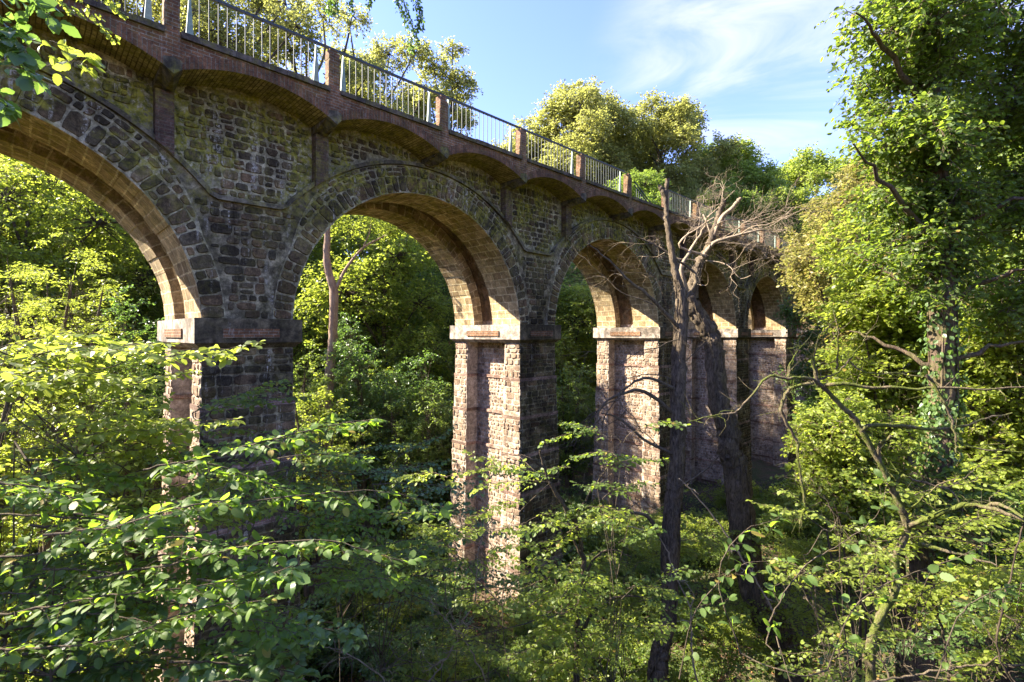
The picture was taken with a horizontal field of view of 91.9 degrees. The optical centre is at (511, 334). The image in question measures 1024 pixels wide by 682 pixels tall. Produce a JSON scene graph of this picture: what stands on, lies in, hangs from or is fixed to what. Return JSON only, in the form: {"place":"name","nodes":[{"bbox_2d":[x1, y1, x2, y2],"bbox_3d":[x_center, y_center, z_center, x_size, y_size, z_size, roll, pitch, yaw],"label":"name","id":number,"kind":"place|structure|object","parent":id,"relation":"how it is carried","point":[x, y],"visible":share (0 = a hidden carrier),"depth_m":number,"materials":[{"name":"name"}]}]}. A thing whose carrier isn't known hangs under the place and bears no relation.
{"place":"outdoors","nodes":[
{"label":"outdoors","id":0,"kind":"place"},
{"bbox_2d":[0,276,1023,681],"bbox_3d":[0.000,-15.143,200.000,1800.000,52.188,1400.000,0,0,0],"label":"ground","id":1,"kind":"structure","parent":0,"point":[764,472],"depth_m":20.22,"materials":[{"name":"green plant"}]},
{"bbox_2d":[0,326,103,680],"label":"hazel shrub","id":2,"kind":"object","parent":1,"relation":"on","point":[23,412],"visible":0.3,"depth_m":9.80,"materials":[{"name":"green plant"}]},
{"bbox_2d":[0,0,128,129],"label":"overhanging tree","id":3,"kind":"object","parent":1,"relation":"on","point":[12,48],"visible":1,"depth_m":2.43,"materials":[{"name":"green plant"}]},
{"bbox_2d":[0,211,150,604],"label":"pinnate shrub","id":4,"kind":"object","parent":1,"relation":"on","point":[64,317],"visible":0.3,"depth_m":17.58,"materials":[{"name":"green plant"}]},
{"bbox_2d":[0,154,156,436],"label":"woodland tree","id":5,"kind":"object","parent":1,"relation":"on","point":[18,247],"visible":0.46,"depth_m":27.54,"materials":[{"name":"green plant"}]},
{"bbox_2d":[30,176,164,390],"bbox_3d":[-26.479,-5.236,35.976,14.547,20.778,13.467,0,0,0],"label":"woodland tree","id":6,"kind":"object","parent":1,"relation":"on","point":[147,280],"visible":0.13,"depth_m":33.32,"materials":[{"name":"green plant"}]},
{"bbox_2d":[35,350,163,620],"bbox_3d":[-13.206,5.494,17.228,4.164,10.061,4.716,0,0,33],"label":"dark shrub","id":7,"kind":"object","parent":1,"relation":"on","point":[115,406],"visible":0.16,"depth_m":16.63,"materials":[{"name":"green plant"}]},
{"bbox_2d":[0,0,221,357],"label":"ash tree","id":8,"kind":"object","parent":1,"relation":"on","point":[156,12],"visible":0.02,"depth_m":40.42,"materials":[{"name":"green plant"}]},
{"bbox_2d":[73,284,166,562],"bbox_3d":[-14.949,4.269,20.030,5.204,12.569,4.197,0,0,28],"label":"dark shrub","id":9,"kind":"object","parent":1,"relation":"on","point":[114,309],"visible":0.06,"depth_m":19.50,"materials":[{"name":"green plant"}]},
{"bbox_2d":[0,326,265,679],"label":"lime bush","id":10,"kind":"object","parent":1,"relation":"on","point":[15,383],"visible":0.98,"depth_m":3.23,"materials":[{"name":"green plant"}]},
{"bbox_2d":[0,401,279,677],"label":"hazel bush","id":11,"kind":"object","parent":1,"relation":"on","point":[79,422],"visible":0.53,"depth_m":3.62,"materials":[{"name":"green plant"}]},
{"bbox_2d":[0,441,323,681],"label":"hazel bush","id":12,"kind":"object","parent":1,"relation":"on","point":[69,570],"visible":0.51,"depth_m":3.12,"materials":[{"name":"green plant"}]},
{"bbox_2d":[0,556,367,681],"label":"hazel bush","id":13,"kind":"object","parent":1,"relation":"on","point":[258,667],"visible":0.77,"depth_m":2.98,"materials":[{"name":"green plant"}]},
{"bbox_2d":[96,0,324,64],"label":"ash tree","id":14,"kind":"object","parent":1,"relation":"on","point":[295,16],"visible":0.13,"depth_m":46.62,"materials":[{"name":"green plant"}]},
{"bbox_2d":[0,412,452,681],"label":"hazel bush","id":15,"kind":"object","parent":1,"relation":"on","point":[154,520],"visible":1,"depth_m":2.31,"materials":[{"name":"green plant"}]},
{"bbox_2d":[167,379,366,652],"bbox_3d":[-3.569,5.292,6.964,3.041,9.394,1.405,0,0,0],"label":"lime bush","id":16,"kind":"object","parent":1,"relation":"on","point":[235,401],"visible":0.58,"depth_m":6.99,"materials":[{"name":"green plant"}]},
{"bbox_2d":[136,439,453,648],"bbox_3d":[-2.028,3.451,4.355,3.020,5.212,1.287,0,0,0],"label":"hazel bush","id":17,"kind":"object","parent":1,"relation":"on","point":[339,527],"visible":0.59,"depth_m":4.32,"materials":[{"name":"green plant"}]},
{"bbox_2d":[230,0,410,249],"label":"ash tree","id":18,"kind":"object","parent":1,"relation":"on","point":[355,69],"visible":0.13,"depth_m":54.03,"materials":[{"name":"green plant"}]},
{"bbox_2d":[293,340,365,537],"bbox_3d":[-10.158,5.403,24.171,5.861,10.311,5.553,0,0,20],"label":"dark shrub","id":19,"kind":"object","parent":1,"relation":"on","point":[314,386],"visible":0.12,"depth_m":22.98,"materials":[{"name":"green plant"}]},
{"bbox_2d":[293,222,367,425],"bbox_3d":[-16.047,-2.033,34.070,12.232,19.315,13.523,0,0,0],"label":"woodland tree","id":20,"kind":"object","parent":1,"relation":"on","point":[314,254],"visible":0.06,"depth_m":33.57,"materials":[{"name":"green plant"}]},
{"bbox_2d":[293,362,374,620],"bbox_3d":[-7.009,5.786,17.561,4.020,9.601,3.018,0,0,0],"label":"shrub","id":21,"kind":"object","parent":1,"relation":"on","point":[302,530],"visible":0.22,"depth_m":17.50,"materials":[{"name":"green plant"}]},
{"bbox_2d":[300,569,374,626],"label":"undergrowth shrub","id":22,"kind":"object","parent":1,"relation":"on","point":[334,609],"visible":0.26,"depth_m":17.51,"materials":[{"name":"green plant"}]},
{"bbox_2d":[296,216,403,367],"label":"woodland tree","id":23,"kind":"object","parent":1,"relation":"on","point":[359,255],"visible":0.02,"depth_m":48.56,"materials":[{"name":"green plant"}]},
{"bbox_2d":[303,604,398,679],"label":"undergrowth shrub","id":24,"kind":"object","parent":1,"relation":"on","point":[331,667],"visible":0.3,"depth_m":15.42,"materials":[{"name":"green plant"}]},
{"bbox_2d":[194,422,531,681],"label":"leaved shrub","id":25,"kind":"object","parent":1,"relation":"on","point":[429,489],"visible":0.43,"depth_m":7.29,"materials":[{"name":"green plant"}]},
{"bbox_2d":[323,215,406,553],"bbox_3d":[-7.743,0.891,25.097,8.200,19.421,4.838,0,0,-37],"label":"slender tree","id":26,"kind":"object","parent":1,"relation":"on","point":[389,230],"visible":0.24,"depth_m":23.90,"materials":[{"name":"brown plant"}]},
{"bbox_2d":[313,311,421,539],"bbox_3d":[-7.064,4.894,24.505,5.564,12.081,5.294,0,0,-20],"label":"ivy mound","id":27,"kind":"object","parent":1,"relation":"on","point":[358,412],"visible":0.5,"depth_m":23.85,"materials":[{"name":"green plant"}]},
{"bbox_2d":[321,0,425,54],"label":"hanging branch","id":28,"kind":"object","parent":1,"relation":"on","point":[369,5],"visible":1,"depth_m":6.00,"materials":[{"name":"green plant"}]},
{"bbox_2d":[293,214,455,421],"bbox_3d":[-9.003,0.006,32.201,11.077,18.763,12.074,0,0,33],"label":"woodland tree","id":29,"kind":"object","parent":1,"relation":"on","point":[353,288],"visible":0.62,"depth_m":31.28,"materials":[{"name":"green plant"}]},
{"bbox_2d":[330,576,430,653],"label":"undergrowth shrub","id":30,"kind":"object","parent":1,"relation":"on","point":[369,601],"visible":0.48,"depth_m":16.71,"materials":[{"name":"green plant"}]},
{"bbox_2d":[318,14,449,320],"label":"ash tree","id":31,"kind":"object","parent":1,"relation":"on","point":[377,48],"visible":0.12,"depth_m":68.63,"materials":[{"name":"green plant"}]},
{"bbox_2d":[340,620,450,681],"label":"undergrowth shrub","id":32,"kind":"object","parent":1,"relation":"on","point":[363,668],"visible":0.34,"depth_m":14.48,"materials":[{"name":"green plant"}]},
{"bbox_2d":[360,381,453,547],"bbox_3d":[-4.782,6.566,23.452,4.728,8.482,4.852,0,0,-25],"label":"ivy mound","id":33,"kind":"object","parent":1,"relation":"on","point":[418,455],"visible":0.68,"depth_m":22.93,"materials":[{"name":"green plant"}]},
{"bbox_2d":[367,633,449,681],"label":"undergrowth shrub","id":34,"kind":"object","parent":1,"relation":"on","point":[416,657],"visible":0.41,"depth_m":13.66,"materials":[{"name":"green plant"}]},
{"bbox_2d":[372,221,452,371],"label":"woodland tree","id":35,"kind":"object","parent":1,"relation":"on","point":[420,323],"visible":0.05,"depth_m":49.09,"materials":[{"name":"green plant"}]},
{"bbox_2d":[385,598,450,649],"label":"undergrowth shrub","id":36,"kind":"object","parent":1,"relation":"on","point":[423,614],"visible":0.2,"depth_m":17.36,"materials":[{"name":"green plant"}]},
{"bbox_2d":[0,0,842,681],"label":"viaduct","id":37,"kind":"object","parent":1,"relation":"on","point":[226,188],"visible":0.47,"depth_m":14.27,"materials":[{"name":"stone"}]},
{"bbox_2d":[393,348,453,517],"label":"dark shrub","id":38,"kind":"object","parent":1,"relation":"on","point":[446,495],"visible":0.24,"depth_m":24.62,"materials":[{"name":"green plant"}]},
{"bbox_2d":[398,240,455,418],"bbox_3d":[-2.626,-0.427,41.196,12.368,18.497,15.246,0,0,0],"label":"woodland tree","id":39,"kind":"object","parent":1,"relation":"on","point":[428,277],"visible":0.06,"depth_m":38.10,"materials":[{"name":"green plant"}]},
{"bbox_2d":[391,635,482,681],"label":"undergrowth shrub","id":40,"kind":"object","parent":1,"relation":"on","point":[448,677],"visible":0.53,"depth_m":13.28,"materials":[{"name":"green plant"}]},
{"bbox_2d":[398,35,482,135],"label":"ash tree","id":41,"kind":"object","parent":1,"relation":"on","point":[453,85],"visible":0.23,"depth_m":73.48,"materials":[{"name":"green plant"}]},
{"bbox_2d":[412,573,481,620],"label":"undergrowth shrub","id":42,"kind":"object","parent":1,"relation":"on","point":[441,592],"visible":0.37,"depth_m":18.64,"materials":[{"name":"green plant"}]},
{"bbox_2d":[414,603,481,681],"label":"bare stem","id":43,"kind":"object","parent":1,"relation":"on","point":[442,660],"visible":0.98,"depth_m":4.39,"materials":[{"name":"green plant"}]},
{"bbox_2d":[306,535,598,681],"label":"leaved shrub","id":44,"kind":"object","parent":1,"relation":"on","point":[441,642],"visible":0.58,"depth_m":5.88,"materials":[{"name":"green plant"}]},
{"bbox_2d":[421,620,492,681],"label":"undergrowth shrub","id":45,"kind":"object","parent":1,"relation":"on","point":[465,632],"visible":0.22,"depth_m":15.43,"materials":[{"name":"green plant"}]},
{"bbox_2d":[382,439,634,681],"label":"leaved shrub","id":46,"kind":"object","parent":1,"relation":"on","point":[422,530],"visible":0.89,"depth_m":3.92,"materials":[{"name":"green plant"}]},
{"bbox_2d":[0,392,1023,681],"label":"ground cover","id":47,"kind":"object","parent":1,"relation":"on","point":[696,624],"visible":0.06,"depth_m":17.58,"materials":[{"name":"green plant"}]},
{"bbox_2d":[5,433,1023,681],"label":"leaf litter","id":48,"kind":"object","parent":1,"relation":"on","point":[681,631],"visible":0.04,"depth_m":17.52,"materials":[{"name":"brown plant"}]},
{"bbox_2d":[460,647,569,681],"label":"undergrowth shrub","id":49,"kind":"object","parent":1,"relation":"on","point":[499,677],"visible":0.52,"depth_m":14.24,"materials":[{"name":"green plant"}]},
{"bbox_2d":[495,618,555,665],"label":"undergrowth shrub","id":50,"kind":"object","parent":1,"relation":"on","point":[519,640],"visible":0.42,"depth_m":15.84,"materials":[{"name":"green plant"}]},
{"bbox_2d":[492,114,562,169],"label":"oak tree","id":51,"kind":"object","parent":1,"relation":"on","point":[534,155],"visible":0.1,"depth_m":98.95,"materials":[{"name":"green plant"}]},
{"bbox_2d":[446,552,683,681],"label":"leaved shrub","id":52,"kind":"object","parent":1,"relation":"on","point":[548,665],"visible":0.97,"depth_m":3.85,"materials":[{"name":"green plant"}]},
{"bbox_2d":[528,608,612,680],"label":"undergrowth shrub","id":53,"kind":"object","parent":1,"relation":"on","point":[589,627],"visible":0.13,"depth_m":15.20,"materials":[{"name":"green plant"}]},
{"bbox_2d":[502,75,645,188],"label":"oak tree","id":54,"kind":"object","parent":1,"relation":"on","point":[581,113],"visible":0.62,"depth_m":93.07,"materials":[{"name":"green plant"}]},
{"bbox_2d":[555,276,597,453],"bbox_3d":[4.158,2.742,39.904,10.106,15.739,11.354,0,0,0],"label":"woodland tree","id":55,"kind":"object","parent":1,"relation":"on","point":[571,304],"visible":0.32,"depth_m":37.96,"materials":[{"name":"green plant"}]},
{"bbox_2d":[556,358,596,496],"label":"dark shrub","id":56,"kind":"object","parent":1,"relation":"on","point":[567,413],"visible":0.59,"depth_m":30.19,"materials":[{"name":"green plant"}]},
{"bbox_2d":[560,485,604,513],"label":"undergrowth shrub","id":57,"kind":"object","parent":1,"relation":"on","point":[577,500],"visible":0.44,"depth_m":28.57,"materials":[{"name":"green plant"}]},
{"bbox_2d":[562,522,610,565],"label":"undergrowth shrub","id":58,"kind":"object","parent":1,"relation":"on","point":[586,549],"visible":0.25,"depth_m":21.69,"materials":[{"name":"green plant"}]},
{"bbox_2d":[464,439,718,681],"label":"forked sapling","id":59,"kind":"object","parent":1,"relation":"on","point":[584,558],"visible":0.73,"depth_m":4.29,"materials":[{"name":"green plant"}]},
{"bbox_2d":[489,489,727,681],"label":"bramble bush","id":60,"kind":"object","parent":1,"relation":"on","point":[638,604],"visible":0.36,"depth_m":11.92,"materials":[{"name":"green plant"}]},
{"bbox_2d":[572,524,647,561],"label":"undergrowth shrub","id":61,"kind":"object","parent":1,"relation":"on","point":[598,541],"visible":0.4,"depth_m":21.53,"materials":[{"name":"green plant"}]},
{"bbox_2d":[537,418,690,681],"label":"leaved shrub","id":62,"kind":"object","parent":1,"relation":"on","point":[573,424],"visible":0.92,"depth_m":4.06,"materials":[{"name":"green plant"}]},
{"bbox_2d":[584,609,650,681],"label":"undergrowth shrub","id":63,"kind":"object","parent":1,"relation":"on","point":[642,643],"visible":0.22,"depth_m":15.20,"materials":[{"name":"green plant"}]},
{"bbox_2d":[590,552,660,621],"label":"undergrowth shrub","id":64,"kind":"object","parent":1,"relation":"on","point":[637,573],"visible":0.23,"depth_m":18.64,"materials":[{"name":"green plant"}]},
{"bbox_2d":[499,178,778,681],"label":"dead tree","id":65,"kind":"object","parent":1,"relation":"on","point":[658,662],"visible":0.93,"depth_m":10.86,"materials":[{"name":"brown plant"}]},
{"bbox_2d":[606,637,673,681],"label":"undergrowth shrub","id":66,"kind":"object","parent":1,"relation":"on","point":[633,659],"visible":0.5,"depth_m":14.49,"materials":[{"name":"green plant"}]},
{"bbox_2d":[604,167,676,211],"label":"woodland tree","id":67,"kind":"object","parent":1,"relation":"on","point":[655,180],"visible":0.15,"depth_m":78.31,"materials":[{"name":"green plant"}]},
{"bbox_2d":[616,533,682,589],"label":"undergrowth shrub","id":68,"kind":"object","parent":1,"relation":"on","point":[634,558],"visible":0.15,"depth_m":20.77,"materials":[{"name":"green plant"}]},
{"bbox_2d":[622,553,702,602],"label":"undergrowth shrub","id":69,"kind":"object","parent":1,"relation":"on","point":[649,573],"visible":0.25,"depth_m":19.08,"materials":[{"name":"green plant"}]},
{"bbox_2d":[628,526,698,681],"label":"bare stem","id":70,"kind":"object","parent":1,"relation":"on","point":[672,566],"visible":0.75,"depth_m":6.00,"materials":[{"name":"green plant"}]},
{"bbox_2d":[597,85,749,218],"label":"oak tree","id":71,"kind":"object","parent":1,"relation":"on","point":[678,124],"visible":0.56,"depth_m":97.81,"materials":[{"name":"green plant"}]},
{"bbox_2d":[669,648,720,681],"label":"undergrowth shrub","id":72,"kind":"object","parent":1,"relation":"on","point":[702,676],"visible":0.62,"depth_m":14.45,"materials":[{"name":"green plant"}]},
{"bbox_2d":[687,505,728,541],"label":"undergrowth shrub","id":73,"kind":"object","parent":1,"relation":"on","point":[716,524],"visible":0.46,"depth_m":25.14,"materials":[{"name":"green plant"}]},
{"bbox_2d":[697,527,733,569],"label":"undergrowth shrub","id":74,"kind":"object","parent":1,"relation":"on","point":[711,552],"visible":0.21,"depth_m":22.54,"materials":[{"name":"green plant"}]},
{"bbox_2d":[599,510,841,681],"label":"bramble bush","id":75,"kind":"object","parent":1,"relation":"on","point":[759,644],"visible":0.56,"depth_m":12.43,"materials":[{"name":"green plant"}]},
{"bbox_2d":[679,478,775,613],"bbox_3d":[2.830,2.783,6.468,1.279,1.784,0.268,0,0,0],"label":"bare stem","id":76,"kind":"object","parent":1,"relation":"on","point":[755,579],"visible":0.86,"depth_m":6.49,"materials":[{"name":"brown plant"}]},
{"bbox_2d":[700,601,759,647],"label":"undergrowth shrub","id":77,"kind":"object","parent":1,"relation":"on","point":[728,628],"visible":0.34,"depth_m":16.69,"materials":[{"name":"green plant"}]},
{"bbox_2d":[699,485,760,513],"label":"undergrowth shrub","id":78,"kind":"object","parent":1,"relation":"on","point":[719,501],"visible":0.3,"depth_m":28.60,"materials":[{"name":"green plant"}]},
{"bbox_2d":[696,179,770,240],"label":"woodland tree","id":79,"kind":"object","parent":1,"relation":"on","point":[733,197],"visible":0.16,"depth_m":86.41,"materials":[{"name":"green plant"}]},
{"bbox_2d":[686,130,795,237],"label":"oak tree","id":80,"kind":"object","parent":1,"relation":"on","point":[751,169],"visible":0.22,"depth_m":103.49,"materials":[{"name":"green plant"}]},
{"bbox_2d":[638,161,848,681],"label":"dead tree","id":81,"kind":"object","parent":1,"relation":"on","point":[732,439],"visible":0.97,"depth_m":12.34,"materials":[{"name":"wood"}]},
{"bbox_2d":[711,547,779,585],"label":"undergrowth shrub","id":82,"kind":"object","parent":1,"relation":"on","point":[729,566],"visible":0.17,"depth_m":20.80,"materials":[{"name":"green plant"}]},
{"bbox_2d":[754,501,815,547],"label":"undergrowth shrub","id":83,"kind":"object","parent":1,"relation":"on","point":[785,528],"visible":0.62,"depth_m":24.34,"materials":[{"name":"green plant"}]},
{"bbox_2d":[757,182,834,255],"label":"woodland tree","id":84,"kind":"object","parent":1,"relation":"on","point":[798,197],"visible":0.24,"depth_m":89.89,"materials":[{"name":"green plant"}]},
{"bbox_2d":[773,532,821,562],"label":"undergrowth shrub","id":85,"kind":"object","parent":1,"relation":"on","point":[794,541],"visible":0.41,"depth_m":23.24,"materials":[{"name":"green plant"}]},
{"bbox_2d":[768,488,830,535],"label":"undergrowth shrub","id":86,"kind":"object","parent":1,"relation":"on","point":[798,507],"visible":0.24,"depth_m":26.07,"materials":[{"name":"green plant"}]},
{"bbox_2d":[770,296,838,453],"bbox_3d":[18.971,4.054,30.098,5.443,13.242,5.028,0,0,0],"label":"shaded bush","id":87,"kind":"object","parent":1,"relation":"on","point":[785,313],"visible":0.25,"depth_m":30.31,"materials":[{"name":"green plant"}]},
{"bbox_2d":[770,141,858,247],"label":"oak tree","id":88,"kind":"object","parent":1,"relation":"on","point":[818,166],"visible":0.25,"depth_m":111.26,"materials":[{"name":"green plant"}]},
{"bbox_2d":[777,473,852,681],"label":"bare stem","id":89,"kind":"object","parent":1,"relation":"on","point":[850,670],"visible":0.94,"depth_m":4.00,"materials":[{"name":"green plant"}]},
{"bbox_2d":[690,509,970,681],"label":"bramble bush","id":90,"kind":"object","parent":1,"relation":"on","point":[792,605],"visible":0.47,"depth_m":11.79,"materials":[{"name":"green plant"}]},
{"bbox_2d":[746,488,922,681],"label":"leaved shrub","id":91,"kind":"object","parent":1,"relation":"on","point":[832,576],"visible":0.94,"depth_m":4.00,"materials":[{"name":"green plant"}]},
{"bbox_2d":[774,230,906,620],"bbox_3d":[12.521,3.404,18.141,6.150,14.365,3.472,0,0,0],"label":"beech tree","id":92,"kind":"object","parent":1,"relation":"on","point":[801,264],"visible":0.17,"depth_m":18.04,"materials":[{"name":"green plant"}]},
{"bbox_2d":[770,142,919,536],"bbox_3d":[17.562,0.529,24.309,10.050,20.194,5.594,0,0,-21],"label":"beech tree","id":93,"kind":"object","parent":1,"relation":"on","point":[849,175],"visible":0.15,"depth_m":23.70,"materials":[{"name":"green plant"}]},
{"bbox_2d":[678,468,1022,681],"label":"sallow shoots","id":94,"kind":"object","parent":1,"relation":"on","point":[930,568],"visible":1,"depth_m":3.30,"materials":[{"name":"green plant"}]},
{"bbox_2d":[682,303,1023,681],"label":"mossy tree","id":95,"kind":"object","parent":1,"relation":"on","point":[881,614],"visible":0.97,"depth_m":5.13,"materials":[{"name":"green plant"}]},
{"bbox_2d":[768,388,944,681],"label":"elder bush","id":96,"kind":"object","parent":1,"relation":"on","point":[842,442],"visible":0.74,"depth_m":8.78,"materials":[{"name":"green plant"}]},
{"bbox_2d":[798,203,974,681],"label":"sycamore tree","id":97,"kind":"object","parent":1,"relation":"on","point":[854,302],"visible":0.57,"depth_m":12.11,"materials":[{"name":"green plant"}]},
{"bbox_2d":[814,0,1023,681],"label":"ivy hung tree","id":98,"kind":"object","parent":1,"relation":"on","point":[947,133],"visible":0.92,"depth_m":9.26,"materials":[{"name":"green plant"}]},
{"bbox_2d":[816,584,1023,681],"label":"bramble bush","id":99,"kind":"object","parent":1,"relation":"on","point":[958,632],"visible":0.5,"depth_m":6.51,"materials":[{"name":"green plant"}]},
{"bbox_2d":[821,447,1023,681],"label":"leaved shrub","id":100,"kind":"object","parent":1,"relation":"on","point":[967,578],"visible":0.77,"depth_m":5.48,"materials":[{"name":"green plant"}]},
{"bbox_2d":[868,643,1023,681],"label":"bare stem","id":101,"kind":"object","parent":1,"relation":"on","point":[952,667],"visible":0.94,"depth_m":4.99,"materials":[{"name":"brown plant"}]},
{"bbox_2d":[897,300,1023,681],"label":"sycamore tree","id":102,"kind":"object","parent":1,"relation":"on","point":[993,367],"visible":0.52,"depth_m":10.64,"materials":[{"name":"green plant"}]},
{"bbox_2d":[911,459,1023,681],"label":"shaded bush","id":103,"kind":"object","parent":1,"relation":"on","point":[1015,495],"visible":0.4,"depth_m":8.74,"materials":[{"name":"green plant"}]},
{"bbox_2d":[983,522,1023,681],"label":"bare stem","id":104,"kind":"object","parent":1,"relation":"on","point":[997,633],"visible":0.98,"depth_m":4.50,"materials":[{"name":"brown plant"}]},
{"bbox_2d":[61,0,1023,268],"label":"sky","id":105,"kind":"structure","parent":0,"point":[756,67],"materials":[{"name":"blue"}]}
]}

